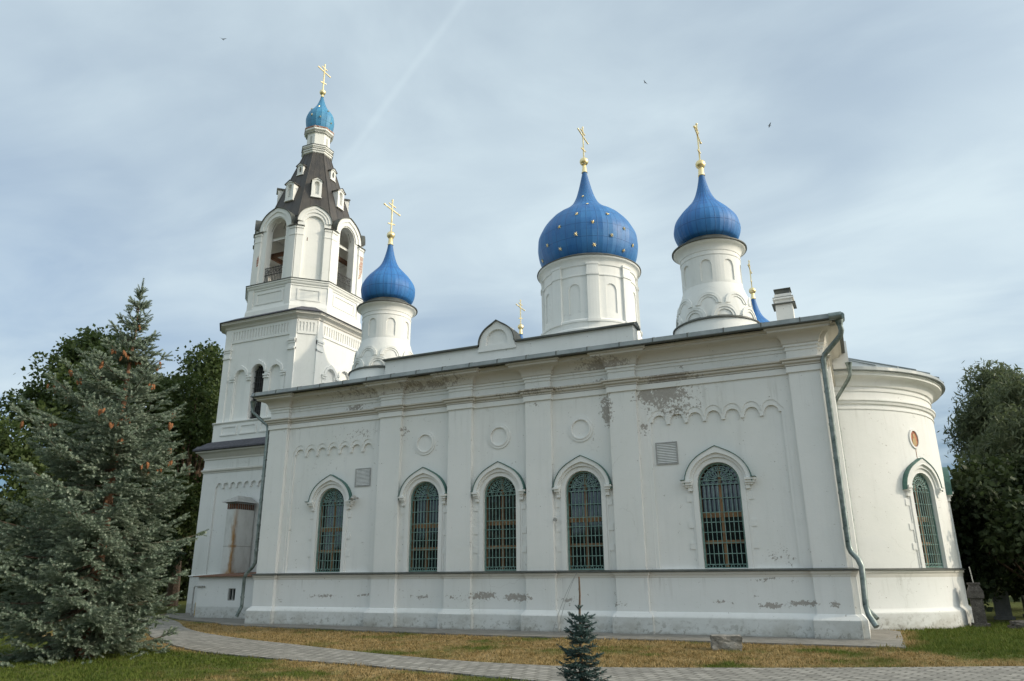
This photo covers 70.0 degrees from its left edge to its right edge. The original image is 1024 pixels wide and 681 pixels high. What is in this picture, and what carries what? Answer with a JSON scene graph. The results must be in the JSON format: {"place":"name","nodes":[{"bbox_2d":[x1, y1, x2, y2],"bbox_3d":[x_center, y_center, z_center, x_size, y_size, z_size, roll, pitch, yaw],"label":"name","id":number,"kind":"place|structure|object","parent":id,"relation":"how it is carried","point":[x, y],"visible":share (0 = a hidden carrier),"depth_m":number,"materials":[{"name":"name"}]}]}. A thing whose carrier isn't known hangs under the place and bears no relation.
{"place":"outdoors","nodes":[
{"label":"outdoors","id":0,"kind":"place"},
{"bbox_2d":[0,594,1023,680],"bbox_3d":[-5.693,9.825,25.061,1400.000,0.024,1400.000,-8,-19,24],"label":"ground","id":1,"kind":"structure","parent":0,"point":[1017,610],"depth_m":15.90,"materials":[{"name":"green plant"}]},
{"bbox_2d":[0,491,67,616],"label":"shrub","id":2,"kind":"object","parent":1,"relation":"on","point":[4,515],"visible":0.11,"depth_m":30.59,"materials":[{"name":"green plant"}]},
{"bbox_2d":[0,410,70,524],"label":"oak tree","id":3,"kind":"object","parent":1,"relation":"on","point":[11,449],"visible":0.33,"depth_m":36.89,"materials":[{"name":"green plant"}]},
{"bbox_2d":[0,322,197,518],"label":"oak tree","id":4,"kind":"object","parent":1,"relation":"on","point":[41,396],"visible":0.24,"depth_m":42.25,"materials":[{"name":"green plant"}]},
{"bbox_2d":[0,278,208,667],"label":"blue spruce","id":5,"kind":"object","parent":1,"relation":"on","point":[93,629],"visible":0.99,"depth_m":16.27,"materials":[{"name":"green plant"}]},
{"bbox_2d":[37,504,186,608],"bbox_3d":[-20.654,10.954,37.261,7.949,6.209,8.315,15,-24,-40],"label":"tree","id":6,"kind":"object","parent":1,"relation":"on","point":[176,561],"visible":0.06,"depth_m":37.39,"materials":[{"name":"green plant"}]},
{"bbox_2d":[52,446,203,572],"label":"oak tree","id":7,"kind":"object","parent":1,"relation":"on","point":[171,468],"visible":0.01,"depth_m":52.48,"materials":[{"name":"green plant"}]},
{"bbox_2d":[127,535,194,601],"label":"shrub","id":8,"kind":"object","parent":1,"relation":"on","point":[187,563],"visible":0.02,"depth_m":54.02,"materials":[{"name":"green plant"}]},
{"bbox_2d":[130,338,223,605],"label":"oak tree","id":9,"kind":"object","parent":1,"relation":"on","point":[198,391],"visible":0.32,"depth_m":45.57,"materials":[{"name":"green plant"}]},
{"bbox_2d":[160,613,905,648],"bbox_3d":[-3.429,9.978,25.644,30.600,0.050,7.000,-8,-19,24],"label":"apron","id":10,"kind":"object","parent":1,"relation":"on","point":[882,637],"visible":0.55,"depth_m":20.57,"materials":[{"name":"concrete"}]},
{"bbox_2d":[185,64,973,639],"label":"church","id":11,"kind":"structure","parent":1,"relation":"on","point":[727,458],"depth_m":24.12,"materials":[{"name":"white paint"}]},
{"bbox_2d":[250,366,263,418],"bbox_3d":[-12.847,2.639,37.207,0.840,2.860,0.150,-8,-19,24],"label":"window","id":12,"kind":"structure","parent":11,"relation":"in","point":[259,379],"depth_m":37.32,"materials":[{"name":"black glass"}]},
{"bbox_2d":[305,474,354,571],"bbox_3d":[-6.653,6.692,26.818,2.130,3.490,0.540,-8,-19,24],"label":"window","id":13,"kind":"structure","parent":11,"relation":"in","point":[336,504],"depth_m":26.88,"materials":[{"name":"white wood"}]},
{"bbox_2d":[398,467,446,571],"bbox_3d":[-3.016,6.123,25.127,1.950,3.490,0.540,-8,-19,24],"label":"window","id":14,"kind":"structure","parent":11,"relation":"in","point":[428,499],"depth_m":25.19,"materials":[{"name":"white wood"}]},
{"bbox_2d":[471,461,526,570],"bbox_3d":[-0.386,5.733,23.969,1.950,3.490,0.540,-8,-19,24],"label":"window","id":15,"kind":"structure","parent":11,"relation":"in","point":[504,548],"depth_m":24.03,"materials":[{"name":"white wood"}]},
{"bbox_2d":[552,455,614,570],"bbox_3d":[2.253,5.341,22.807,1.950,3.490,0.540,-8,-19,24],"label":"window","id":16,"kind":"structure","parent":11,"relation":"in","point":[589,527],"depth_m":22.85,"materials":[{"name":"white paint"}]},
{"bbox_2d":[680,445,758,567],"bbox_3d":[6.061,4.804,21.220,2.150,3.490,0.540,-8,-19,24],"label":"window","id":17,"kind":"structure","parent":11,"relation":"in","point":[727,523],"depth_m":21.27,"materials":[{"name":"white paint"}]},
{"bbox_2d":[902,457,949,567],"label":"window","id":18,"kind":"structure","parent":11,"relation":"in","point":[917,501],"depth_m":23.63,"materials":[{"name":"white paint"}]},
{"bbox_2d":[942,467,961,567],"bbox_3d":[15.443,6.189,25.683,0.280,3.450,1.931,-8,-19,23],"label":"window","id":19,"kind":"structure","parent":11,"relation":"in","point":[947,482],"depth_m":25.15,"materials":[{"name":"white paint"}]},
{"bbox_2d":[556,577,611,680],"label":"young spruce","id":20,"kind":"object","parent":1,"relation":"on","point":[581,672],"visible":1,"depth_m":10.10,"materials":[{"name":"green plant"}]},
{"bbox_2d":[710,634,742,650],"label":"stone block","id":21,"kind":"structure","parent":1,"relation":"on","point":[727,642],"depth_m":16.50,"materials":[{"name":"grey stone"}]},
{"bbox_2d":[966,567,990,626],"bbox_3d":[14.603,8.088,23.008,0.480,1.851,0.440,-8,-19,24],"label":"grave monument","id":22,"kind":"object","parent":1,"relation":"on","point":[975,593],"visible":0.91,"depth_m":22.82,"materials":[{"name":"stone"}]},
{"bbox_2d":[937,358,1023,463],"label":"willow tree","id":23,"kind":"object","parent":1,"relation":"on","point":[969,422],"visible":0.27,"depth_m":34.93,"materials":[{"name":"green plant"}]},
{"bbox_2d":[947,449,1023,611],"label":"maple tree","id":24,"kind":"object","parent":1,"relation":"on","point":[987,503],"visible":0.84,"depth_m":25.83,"materials":[{"name":"green plant"}]},
{"bbox_2d":[952,479,1019,604],"bbox_3d":[22.992,9.426,34.594,7.512,6.620,6.854,-8,-19,24],"label":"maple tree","id":25,"kind":"object","parent":1,"relation":"on","point":[969,603],"depth_m":34.88,"materials":[{"name":"green plant"}]},
{"bbox_2d":[959,364,1023,561],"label":"willow tree","id":26,"kind":"object","parent":1,"relation":"on","point":[1000,436],"visible":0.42,"depth_m":30.17,"materials":[{"name":"green plant"}]},
{"bbox_2d":[992,589,1015,619],"bbox_3d":[17.840,9.616,26.614,0.620,1.100,0.280,-6,-19,18],"label":"headstone","id":27,"kind":"object","parent":1,"relation":"on","point":[1002,608],"visible":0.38,"depth_m":26.52,"materials":[{"name":"stone"}]},
{"bbox_2d":[1007,620,1023,629],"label":"dark stone","id":28,"kind":"object","parent":1,"relation":"on","point":[1017,624],"visible":0.78,"depth_m":21.81,"materials":[{"name":"grey stone"}]},
{"bbox_2d":[0,0,1023,496],"label":"sky","id":29,"kind":"structure","parent":0,"point":[884,185],"materials":[{"name":"blue"}]},
{"bbox_2d":[137,616,1023,680],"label":"path","id":30,"kind":"structure","parent":0,"point":[187,639],"depth_m":13.05,"materials":[{"name":"grey concrete"}]}
]}

